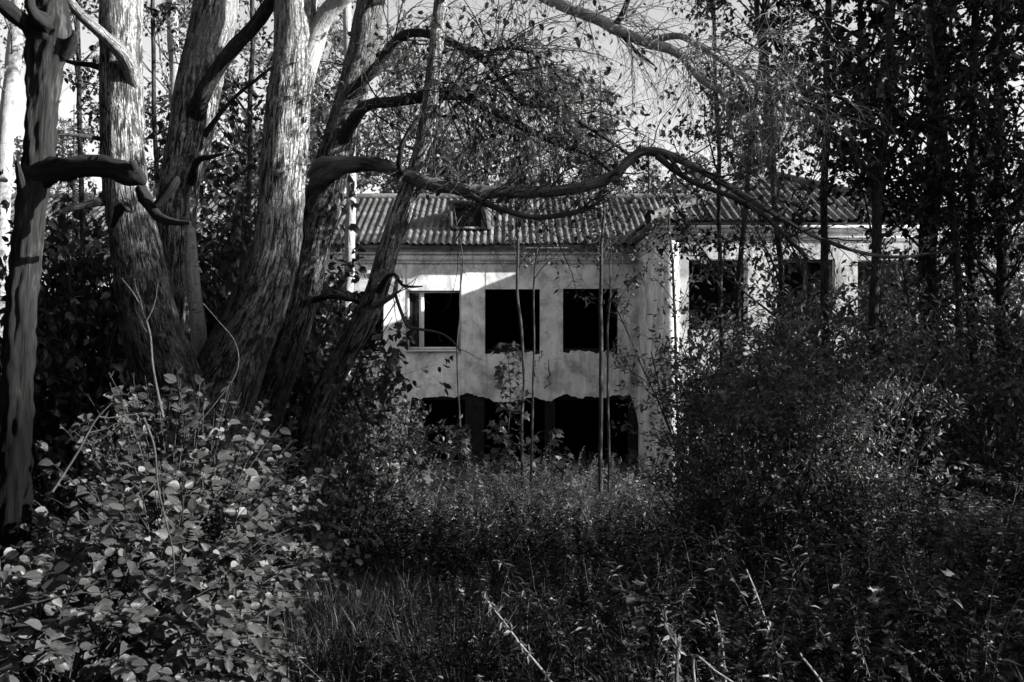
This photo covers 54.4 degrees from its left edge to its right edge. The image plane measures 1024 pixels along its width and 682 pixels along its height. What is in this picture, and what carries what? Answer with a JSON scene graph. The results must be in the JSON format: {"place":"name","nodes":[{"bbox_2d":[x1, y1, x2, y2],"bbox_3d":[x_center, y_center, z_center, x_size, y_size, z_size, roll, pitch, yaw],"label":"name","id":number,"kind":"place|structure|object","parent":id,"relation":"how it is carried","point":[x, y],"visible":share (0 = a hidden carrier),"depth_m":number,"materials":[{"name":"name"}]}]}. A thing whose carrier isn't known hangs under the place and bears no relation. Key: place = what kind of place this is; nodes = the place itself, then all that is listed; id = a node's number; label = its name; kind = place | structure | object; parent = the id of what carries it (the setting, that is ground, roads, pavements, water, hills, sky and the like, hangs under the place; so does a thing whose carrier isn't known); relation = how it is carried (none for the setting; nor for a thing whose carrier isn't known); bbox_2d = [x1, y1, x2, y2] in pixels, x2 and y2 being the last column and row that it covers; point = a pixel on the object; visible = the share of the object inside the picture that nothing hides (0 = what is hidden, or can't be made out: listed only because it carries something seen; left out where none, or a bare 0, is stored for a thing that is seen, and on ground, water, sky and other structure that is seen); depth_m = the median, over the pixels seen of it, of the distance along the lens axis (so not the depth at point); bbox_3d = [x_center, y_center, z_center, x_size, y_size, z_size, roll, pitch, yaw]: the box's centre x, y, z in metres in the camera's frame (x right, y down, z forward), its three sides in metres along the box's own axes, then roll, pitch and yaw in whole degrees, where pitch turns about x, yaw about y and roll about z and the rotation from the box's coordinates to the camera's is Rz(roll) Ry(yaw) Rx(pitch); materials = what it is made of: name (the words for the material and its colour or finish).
{"place":"outdoors","nodes":[
{"label":"outdoors","id":0,"kind":"place"},
{"bbox_2d":[218,567,628,681],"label":"path grass","id":1,"kind":"structure","parent":0,"point":[293,625],"depth_m":5.61,"materials":[{"name":"grey plant"}]},
{"bbox_2d":[0,0,1023,325],"label":"sky","id":2,"kind":"structure","parent":0,"point":[68,102],"materials":[{"name":"white"}]},
{"bbox_2d":[9,357,1023,681],"bbox_3d":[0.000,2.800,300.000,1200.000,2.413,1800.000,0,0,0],"label":"ground","id":3,"kind":"structure","parent":0,"point":[573,635],"depth_m":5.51,"materials":[{"name":"grey plant"}]},
{"bbox_2d":[0,0,97,373],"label":"birch tree","id":4,"kind":"object","parent":3,"relation":"on","point":[14,42],"visible":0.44,"depth_m":17.89,"materials":[{"name":"white plant"}]},
{"bbox_2d":[12,116,86,192],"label":"background tree","id":5,"kind":"object","parent":3,"relation":"on","point":[17,154],"visible":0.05,"depth_m":39.41,"materials":[{"name":"black plant"}]},
{"bbox_2d":[0,243,132,565],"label":"dark bush","id":6,"kind":"object","parent":3,"relation":"on","point":[35,471],"visible":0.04,"depth_m":12.58,"materials":[{"name":"black plant"}]},
{"bbox_2d":[37,111,108,504],"bbox_3d":[-9.345,-0.371,20.995,3.092,9.233,2.847,0,0,-19],"label":"spruce tree","id":7,"kind":"object","parent":3,"relation":"on","point":[76,184],"visible":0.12,"depth_m":20.98,"materials":[{"name":"black plant"}]},
{"bbox_2d":[21,0,162,531],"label":"slim tree","id":8,"kind":"object","parent":3,"relation":"on","point":[78,70],"visible":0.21,"depth_m":12.98,"materials":[{"name":"grey plant"}]},
{"bbox_2d":[0,0,190,646],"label":"dead tree","id":9,"kind":"object","parent":3,"relation":"on","point":[50,49],"visible":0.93,"depth_m":5.33,"materials":[{"name":"grey wood"}]},
{"bbox_2d":[51,402,142,491],"bbox_3d":[-1.772,0.448,4.258,0.344,0.381,0.130,0,0,0],"label":"dry stick","id":10,"kind":"object","parent":3,"relation":"on","point":[73,458],"visible":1,"depth_m":4.20,"materials":[{"name":"grey wood"}]},
{"bbox_2d":[0,105,206,539],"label":"dark bush","id":11,"kind":"object","parent":3,"relation":"on","point":[72,314],"visible":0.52,"depth_m":12.02,"materials":[{"name":"black plant"}]},
{"bbox_2d":[75,84,169,192],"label":"background tree","id":12,"kind":"object","parent":3,"relation":"on","point":[147,106],"visible":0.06,"depth_m":38.73,"materials":[{"name":"black plant"}]},
{"bbox_2d":[0,146,260,529],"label":"dark bush","id":13,"kind":"object","parent":3,"relation":"on","point":[215,196],"visible":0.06,"depth_m":12.64,"materials":[{"name":"black plant"}]},
{"bbox_2d":[56,0,224,510],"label":"aspen tree","id":14,"kind":"object","parent":3,"relation":"on","point":[135,243],"visible":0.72,"depth_m":7.45,"materials":[{"name":"grey plant"}]},
{"bbox_2d":[0,522,298,681],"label":"broad leaved shrub","id":15,"kind":"object","parent":3,"relation":"on","point":[58,639],"visible":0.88,"depth_m":4.23,"materials":[{"name":"grey plant"}]},
{"bbox_2d":[132,417,177,579],"bbox_3d":[-1.554,0.681,4.312,0.232,0.689,0.132,0,0,32],"label":"dry stick","id":16,"kind":"object","parent":15,"relation":"on","point":[153,445],"visible":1,"depth_m":4.35,"materials":[{"name":"grey wood"}]},
{"bbox_2d":[57,0,242,227],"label":"slim tree","id":17,"kind":"object","parent":3,"relation":"on","point":[152,83],"visible":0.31,"depth_m":12.47,"materials":[{"name":"grey plant"}]},
{"bbox_2d":[0,444,318,681],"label":"broad leaved shrub","id":18,"kind":"object","parent":3,"relation":"on","point":[211,546],"visible":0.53,"depth_m":4.84,"materials":[{"name":"grey plant"}]},
{"bbox_2d":[121,278,164,417],"bbox_3d":[-1.813,0.031,4.950,0.223,0.697,0.136,0,0,11],"label":"dry stick","id":19,"kind":"object","parent":18,"relation":"on","point":[155,380],"visible":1,"depth_m":4.89,"materials":[{"name":"grey wood"}]},
{"bbox_2d":[70,0,248,111],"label":"birch tree","id":20,"kind":"object","parent":3,"relation":"on","point":[175,21],"visible":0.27,"depth_m":15.42,"materials":[{"name":"white plant"}]},
{"bbox_2d":[9,367,339,642],"bbox_3d":[-2.024,0.961,5.902,2.084,1.634,1.790,0,0,0],"label":"broad leaved shrub","id":21,"kind":"object","parent":3,"relation":"on","point":[132,456],"visible":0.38,"depth_m":5.84,"materials":[{"name":"grey plant"}]},
{"bbox_2d":[29,509,353,624],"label":"understorey plants","id":22,"kind":"object","parent":3,"relation":"on","point":[323,563],"visible":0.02,"depth_m":6.96,"materials":[{"name":"grey plant"}]},
{"bbox_2d":[158,0,274,343],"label":"aspen tree","id":23,"kind":"object","parent":3,"relation":"on","point":[213,46],"visible":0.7,"depth_m":8.59,"materials":[{"name":"grey plant"}]},
{"bbox_2d":[156,30,315,192],"bbox_3d":[-10.286,-3.942,38.211,5.991,16.717,6.748,0,0,29],"label":"background tree","id":24,"kind":"object","parent":3,"relation":"on","point":[255,179],"visible":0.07,"depth_m":37.46,"materials":[{"name":"black plant"}]},
{"bbox_2d":[147,0,332,258],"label":"slim tree","id":25,"kind":"object","parent":3,"relation":"on","point":[249,125],"visible":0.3,"depth_m":12.96,"materials":[{"name":"grey plant"}]},
{"bbox_2d":[128,229,372,478],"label":"dark bush","id":26,"kind":"object","parent":3,"relation":"on","point":[311,367],"depth_m":13.80,"materials":[{"name":"black plant"}]},
{"bbox_2d":[153,81,384,488],"bbox_3d":[-3.562,-0.038,13.728,3.308,7.664,4.732,0,0,9],"label":"dark bush","id":27,"kind":"object","parent":3,"relation":"on","point":[241,247],"visible":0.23,"depth_m":13.09,"materials":[{"name":"black plant"}]},
{"bbox_2d":[197,0,352,525],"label":"aspen tree","id":28,"kind":"object","parent":3,"relation":"on","point":[251,316],"visible":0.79,"depth_m":7.83,"materials":[{"name":"grey plant"}]},
{"bbox_2d":[185,224,206,357],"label":"tree trunk","id":29,"kind":"object","parent":28,"relation":"attached to","point":[198,328],"visible":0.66,"depth_m":8.15,"materials":[{"name":"black plant"}]},
{"bbox_2d":[166,404,387,622],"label":"broad leaved shrub","id":30,"kind":"object","parent":3,"relation":"on","point":[328,540],"visible":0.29,"depth_m":6.69,"materials":[{"name":"grey plant"}]},
{"bbox_2d":[218,19,378,191],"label":"background tree","id":31,"kind":"object","parent":3,"relation":"on","point":[244,50],"visible":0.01,"depth_m":42.51,"materials":[{"name":"black plant"}]},
{"bbox_2d":[197,212,452,546],"bbox_3d":[-2.814,0.782,13.485,2.856,5.883,4.086,0,0,-30],"label":"dark bush","id":32,"kind":"object","parent":3,"relation":"on","point":[335,431],"visible":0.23,"depth_m":13.07,"materials":[{"name":"black plant"}]},
{"bbox_2d":[261,0,411,477],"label":"birch tree","id":33,"kind":"object","parent":3,"relation":"on","point":[350,214],"visible":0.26,"depth_m":16.95,"materials":[{"name":"white plant"}]},
{"bbox_2d":[264,2,436,192],"bbox_3d":[-5.854,-4.825,40.286,7.988,18.717,7.553,0,0,-42],"label":"background tree","id":34,"kind":"object","parent":3,"relation":"on","point":[315,140],"visible":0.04,"depth_m":39.55,"materials":[{"name":"grey plant"}]},
{"bbox_2d":[318,348,431,540],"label":"bush","id":35,"kind":"object","parent":3,"relation":"on","point":[399,410],"visible":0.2,"depth_m":16.66,"materials":[{"name":"grey plant"}]},
{"bbox_2d":[285,374,470,581],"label":"bush","id":36,"kind":"object","parent":3,"relation":"on","point":[372,480],"visible":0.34,"depth_m":14.50,"materials":[{"name":"grey plant"}]},
{"bbox_2d":[368,447,433,525],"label":"maple sapling","id":37,"kind":"object","parent":3,"relation":"on","point":[427,479],"visible":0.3,"depth_m":17.91,"materials":[{"name":"grey plant"}]},
{"bbox_2d":[367,396,446,527],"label":"bush","id":38,"kind":"object","parent":3,"relation":"on","point":[421,429],"visible":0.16,"depth_m":19.05,"materials":[{"name":"grey plant"}]},
{"bbox_2d":[310,15,505,192],"bbox_3d":[-3.383,-4.216,38.087,6.982,17.294,6.198,0,0,19],"label":"background tree","id":39,"kind":"object","parent":3,"relation":"on","point":[448,147],"visible":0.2,"depth_m":37.97,"materials":[{"name":"grey plant"}]},
{"bbox_2d":[432,193,474,487],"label":"sapling","id":40,"kind":"object","parent":3,"relation":"on","point":[456,218],"visible":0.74,"depth_m":20.99,"materials":[{"name":"grey plant"}]},
{"bbox_2d":[431,425,479,498],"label":"maple sapling","id":41,"kind":"object","parent":3,"relation":"on","point":[451,480],"visible":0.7,"depth_m":20.85,"materials":[{"name":"grey plant"}]},
{"bbox_2d":[405,81,514,184],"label":"background tree","id":42,"kind":"object","parent":3,"relation":"on","point":[456,137],"visible":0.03,"depth_m":45.46,"materials":[{"name":"black plant"}]},
{"bbox_2d":[397,12,561,344],"bbox_3d":[-1.130,-3.396,36.325,6.694,15.685,6.330,0,0,0],"label":"background tree","id":43,"kind":"object","parent":3,"relation":"on","point":[502,297],"visible":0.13,"depth_m":34.99,"materials":[{"name":"grey plant"}]},
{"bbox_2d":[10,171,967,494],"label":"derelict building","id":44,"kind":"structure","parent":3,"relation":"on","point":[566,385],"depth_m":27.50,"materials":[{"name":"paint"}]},
{"bbox_2d":[405,291,461,351],"bbox_3d":[-2.171,-0.550,27.562,1.563,1.690,0.245,0,0,0],"label":"window frame","id":45,"kind":"structure","parent":44,"relation":"in","point":[421,293],"depth_m":27.59,"materials":[{"name":"white wood"}]},
{"bbox_2d":[279,444,698,552],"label":"field weeds","id":46,"kind":"object","parent":3,"relation":"on","point":[499,484],"visible":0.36,"depth_m":20.00,"materials":[{"name":"grey plant"}]},
{"bbox_2d":[313,477,697,592],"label":"shaded weeds","id":47,"kind":"object","parent":3,"relation":"on","point":[423,549],"visible":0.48,"depth_m":14.10,"materials":[{"name":"grey plant"}]},
{"bbox_2d":[481,341,536,498],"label":"maple sapling","id":48,"kind":"object","parent":3,"relation":"on","point":[499,372],"visible":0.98,"depth_m":19.96,"materials":[{"name":"grey plant"}]},
{"bbox_2d":[481,592,551,681],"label":"weed stalk","id":49,"kind":"object","parent":3,"relation":"on","point":[509,630],"visible":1,"depth_m":4.20,"materials":[{"name":"grey plant"}]},
{"bbox_2d":[477,134,566,487],"bbox_3d":[0.123,-0.667,20.133,1.438,7.234,1.888,0,0,23],"label":"sapling","id":50,"kind":"object","parent":3,"relation":"on","point":[522,346],"visible":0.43,"depth_m":19.98,"materials":[{"name":"grey plant"}]},
{"bbox_2d":[506,199,584,487],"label":"sapling","id":51,"kind":"object","parent":3,"relation":"on","point":[539,246],"visible":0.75,"depth_m":19.48,"materials":[{"name":"grey plant"}]},
{"bbox_2d":[520,428,585,501],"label":"maple sapling","id":52,"kind":"object","parent":3,"relation":"on","point":[562,463],"visible":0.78,"depth_m":20.46,"materials":[{"name":"grey plant"}]},
{"bbox_2d":[482,49,642,192],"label":"background tree","id":53,"kind":"object","parent":3,"relation":"on","point":[565,154],"visible":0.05,"depth_m":40.64,"materials":[{"name":"black plant"}]},
{"bbox_2d":[287,0,902,580],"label":"slanting tree","id":54,"kind":"object","parent":3,"relation":"on","point":[341,360],"visible":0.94,"depth_m":8.57,"materials":[{"name":"grey plant"}]},
{"bbox_2d":[576,68,636,192],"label":"spruce tree","id":55,"kind":"object","parent":3,"relation":"on","point":[604,92],"visible":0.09,"depth_m":36.90,"materials":[{"name":"black plant"}]},
{"bbox_2d":[563,126,657,491],"bbox_3d":[1.803,-0.579,17.872,1.823,6.630,1.661,0,0,0],"label":"sapling","id":56,"kind":"object","parent":3,"relation":"on","point":[600,440],"visible":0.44,"depth_m":17.97,"materials":[{"name":"grey plant"}]},
{"bbox_2d":[582,204,643,491],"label":"sapling","id":57,"kind":"object","parent":3,"relation":"on","point":[607,347],"visible":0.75,"depth_m":18.58,"materials":[{"name":"grey plant"}]},
{"bbox_2d":[250,0,985,493],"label":"leaning tree","id":58,"kind":"object","parent":3,"relation":"on","point":[334,164],"visible":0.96,"depth_m":8.22,"materials":[{"name":"grey plant"}]},
{"bbox_2d":[233,500,1023,681],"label":"foreground weeds","id":59,"kind":"object","parent":3,"relation":"on","point":[937,639],"visible":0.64,"depth_m":4.75,"materials":[{"name":"black plant"}]},
{"bbox_2d":[235,494,1023,681],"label":"pale weeds","id":60,"kind":"object","parent":3,"relation":"on","point":[711,652],"visible":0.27,"depth_m":5.04,"materials":[{"name":"grey plant"}]},
{"bbox_2d":[631,133,665,192],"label":"spruce tree","id":61,"kind":"object","parent":3,"relation":"on","point":[642,178],"visible":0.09,"depth_m":40.98,"materials":[{"name":"black plant"}]},
{"bbox_2d":[620,164,717,500],"bbox_3d":[2.896,-0.191,17.050,1.754,5.842,1.733,0,0,30],"label":"sapling","id":62,"kind":"object","parent":3,"relation":"on","point":[673,284],"visible":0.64,"depth_m":16.92,"materials":[{"name":"grey plant"}]},
{"bbox_2d":[658,609,685,681],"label":"weed stalk","id":63,"kind":"object","parent":3,"relation":"on","point":[676,642],"visible":1,"depth_m":3.40,"materials":[{"name":"grey plant"}]},
{"bbox_2d":[553,229,833,550],"bbox_3d":[2.504,1.117,12.903,2.790,4.964,3.086,0,0,39],"label":"willow shrub","id":64,"kind":"object","parent":3,"relation":"on","point":[664,351],"visible":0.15,"depth_m":12.64,"materials":[{"name":"grey plant"}]},
{"bbox_2d":[654,389,775,569],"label":"willow shrub","id":65,"kind":"object","parent":3,"relation":"on","point":[698,461],"visible":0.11,"depth_m":9.91,"materials":[{"name":"black plant"}]},
{"bbox_2d":[640,317,796,534],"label":"broadleaf shrub","id":66,"kind":"object","parent":3,"relation":"on","point":[691,407],"visible":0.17,"depth_m":11.43,"materials":[{"name":"grey plant"}]},
{"bbox_2d":[650,63,786,192],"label":"background tree","id":67,"kind":"object","parent":3,"relation":"on","point":[701,178],"visible":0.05,"depth_m":39.28,"materials":[{"name":"black plant"}]},
{"bbox_2d":[622,426,818,584],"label":"broadleaf shrub","id":68,"kind":"object","parent":3,"relation":"on","point":[687,497],"visible":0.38,"depth_m":7.52,"materials":[{"name":"grey plant"}]},
{"bbox_2d":[648,0,815,405],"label":"slim tree","id":69,"kind":"object","parent":3,"relation":"on","point":[720,280],"visible":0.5,"depth_m":12.78,"materials":[{"name":"black plant"}]},
{"bbox_2d":[607,337,859,580],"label":"willow shrub","id":70,"kind":"object","parent":3,"relation":"on","point":[719,480],"visible":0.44,"depth_m":7.64,"materials":[{"name":"grey plant"}]},
{"bbox_2d":[672,0,821,418],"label":"slim tree","id":71,"kind":"object","parent":3,"relation":"on","point":[739,265],"visible":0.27,"depth_m":12.51,"materials":[{"name":"black plant"}]},
{"bbox_2d":[663,0,837,392],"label":"slim tree","id":72,"kind":"object","parent":3,"relation":"on","point":[769,49],"visible":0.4,"depth_m":11.48,"materials":[{"name":"grey plant"}]},
{"bbox_2d":[654,0,854,329],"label":"slim tree","id":73,"kind":"object","parent":3,"relation":"on","point":[736,237],"visible":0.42,"depth_m":11.73,"materials":[{"name":"grey plant"}]},
{"bbox_2d":[659,247,859,533],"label":"willow shrub","id":74,"kind":"object","parent":3,"relation":"on","point":[703,336],"visible":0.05,"depth_m":12.55,"materials":[{"name":"grey plant"}]},
{"bbox_2d":[673,301,872,592],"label":"broadleaf shrub","id":75,"kind":"object","parent":3,"relation":"on","point":[764,483],"visible":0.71,"depth_m":7.16,"materials":[{"name":"black plant"}]},
{"bbox_2d":[661,288,907,560],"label":"willow shrub","id":76,"kind":"object","parent":3,"relation":"on","point":[735,337],"visible":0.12,"depth_m":10.75,"materials":[{"name":"black plant"}]},
{"bbox_2d":[729,289,905,562],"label":"willow shrub","id":77,"kind":"object","parent":3,"relation":"on","point":[774,353],"visible":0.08,"depth_m":9.97,"materials":[{"name":"black plant"}]},
{"bbox_2d":[768,0,879,522],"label":"slim tree","id":78,"kind":"object","parent":3,"relation":"on","point":[823,223],"visible":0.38,"depth_m":10.47,"materials":[{"name":"black plant"}]},
{"bbox_2d":[724,244,966,531],"bbox_3d":[3.434,1.055,11.247,2.498,4.381,2.836,0,0,-44],"label":"broadleaf shrub","id":79,"kind":"object","parent":3,"relation":"on","point":[788,296],"visible":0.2,"depth_m":11.08,"materials":[{"name":"black plant"}]},
{"bbox_2d":[713,287,992,602],"bbox_3d":[2.325,0.797,7.098,1.551,2.422,1.402,0,0,-23],"label":"willow shrub","id":80,"kind":"object","parent":3,"relation":"on","point":[875,395],"visible":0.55,"depth_m":7.01,"materials":[{"name":"grey plant"}]},
{"bbox_2d":[723,315,984,606],"bbox_3d":[2.413,0.878,6.948,1.894,2.161,1.186,0,0,-2],"label":"willow shrub","id":81,"kind":"object","parent":3,"relation":"on","point":[856,476],"visible":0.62,"depth_m":6.85,"materials":[{"name":"grey plant"}]},
{"bbox_2d":[766,0,961,348],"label":"slim tree","id":82,"kind":"object","parent":3,"relation":"on","point":[852,198],"visible":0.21,"depth_m":10.87,"materials":[{"name":"black plant"}]},
{"bbox_2d":[733,228,1016,525],"bbox_3d":[3.916,0.971,11.288,2.786,4.481,2.518,0,0,12],"label":"willow shrub","id":83,"kind":"object","parent":3,"relation":"on","point":[885,308],"visible":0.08,"depth_m":11.18,"materials":[{"name":"black plant"}]},
{"bbox_2d":[783,289,992,571],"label":"broadleaf shrub","id":84,"kind":"object","parent":3,"relation":"on","point":[926,305],"visible":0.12,"depth_m":9.26,"materials":[{"name":"grey plant"}]},
{"bbox_2d":[756,0,1023,541],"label":"slim tree","id":85,"kind":"object","parent":3,"relation":"on","point":[884,89],"visible":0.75,"depth_m":9.18,"materials":[{"name":"black plant"}]},
{"bbox_2d":[786,226,1008,532],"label":"willow shrub","id":86,"kind":"object","parent":3,"relation":"on","point":[857,322],"visible":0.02,"depth_m":10.53,"materials":[{"name":"black plant"}]},
{"bbox_2d":[772,453,1023,599],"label":"broadleaf shrub","id":87,"kind":"object","parent":3,"relation":"on","point":[916,526],"visible":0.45,"depth_m":6.51,"materials":[{"name":"grey plant"}]},
{"bbox_2d":[792,0,1023,517],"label":"slim tree","id":88,"kind":"object","parent":3,"relation":"on","point":[984,161],"visible":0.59,"depth_m":9.48,"materials":[{"name":"black plant"}]},
{"bbox_2d":[809,0,1023,553],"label":"slim tree","id":89,"kind":"object","parent":3,"relation":"on","point":[886,212],"visible":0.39,"depth_m":9.94,"materials":[{"name":"black plant"}]},
{"bbox_2d":[814,235,1023,508],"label":"broadleaf shrub","id":90,"kind":"object","parent":3,"relation":"on","point":[849,306],"visible":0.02,"depth_m":10.50,"materials":[{"name":"black plant"}]},
{"bbox_2d":[822,283,1023,568],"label":"willow shrub","id":91,"kind":"object","parent":3,"relation":"on","point":[926,463],"visible":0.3,"depth_m":8.71,"materials":[{"name":"grey plant"}]},
{"bbox_2d":[828,189,1023,561],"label":"willow shrub","id":92,"kind":"object","parent":3,"relation":"on","point":[908,272],"visible":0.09,"depth_m":10.01,"materials":[{"name":"black plant"}]},
{"bbox_2d":[847,281,1023,573],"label":"willow shrub","id":93,"kind":"object","parent":3,"relation":"on","point":[974,433],"visible":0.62,"depth_m":8.39,"materials":[{"name":"black plant"}]},
{"bbox_2d":[860,0,1023,475],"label":"slim tree","id":94,"kind":"object","parent":3,"relation":"on","point":[946,274],"visible":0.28,"depth_m":10.00,"materials":[{"name":"black plant"}]},
{"bbox_2d":[874,492,1023,606],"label":"willow shrub","id":95,"kind":"object","parent":3,"relation":"on","point":[966,526],"visible":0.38,"depth_m":6.03,"materials":[{"name":"black plant"}]},
{"bbox_2d":[876,462,1023,607],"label":"willow shrub","id":96,"kind":"object","parent":3,"relation":"on","point":[981,532],"visible":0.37,"depth_m":6.26,"materials":[{"name":"black plant"}]},
{"bbox_2d":[881,265,1023,550],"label":"willow shrub","id":97,"kind":"object","parent":3,"relation":"on","point":[987,308],"visible":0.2,"depth_m":9.63,"materials":[{"name":"black plant"}]},
{"bbox_2d":[891,0,1023,531],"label":"slim tree","id":98,"kind":"object","parent":3,"relation":"on","point":[1000,230],"visible":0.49,"depth_m":9.65,"materials":[{"name":"black plant"}]},
{"bbox_2d":[922,161,1023,441],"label":"background tree","id":99,"kind":"object","parent":3,"relation":"on","point":[988,263],"visible":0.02,"depth_m":29.54,"materials":[{"name":"black plant"}]},
{"bbox_2d":[926,279,1023,545],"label":"broadleaf shrub","id":100,"kind":"object","parent":3,"relation":"on","point":[984,379],"visible":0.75,"depth_m":8.27,"materials":[{"name":"black plant"}]},
{"bbox_2d":[940,116,1023,442],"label":"background tree","id":101,"kind":"object","parent":3,"relation":"on","point":[1021,276],"visible":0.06,"depth_m":33.97,"materials":[{"name":"black plant"}]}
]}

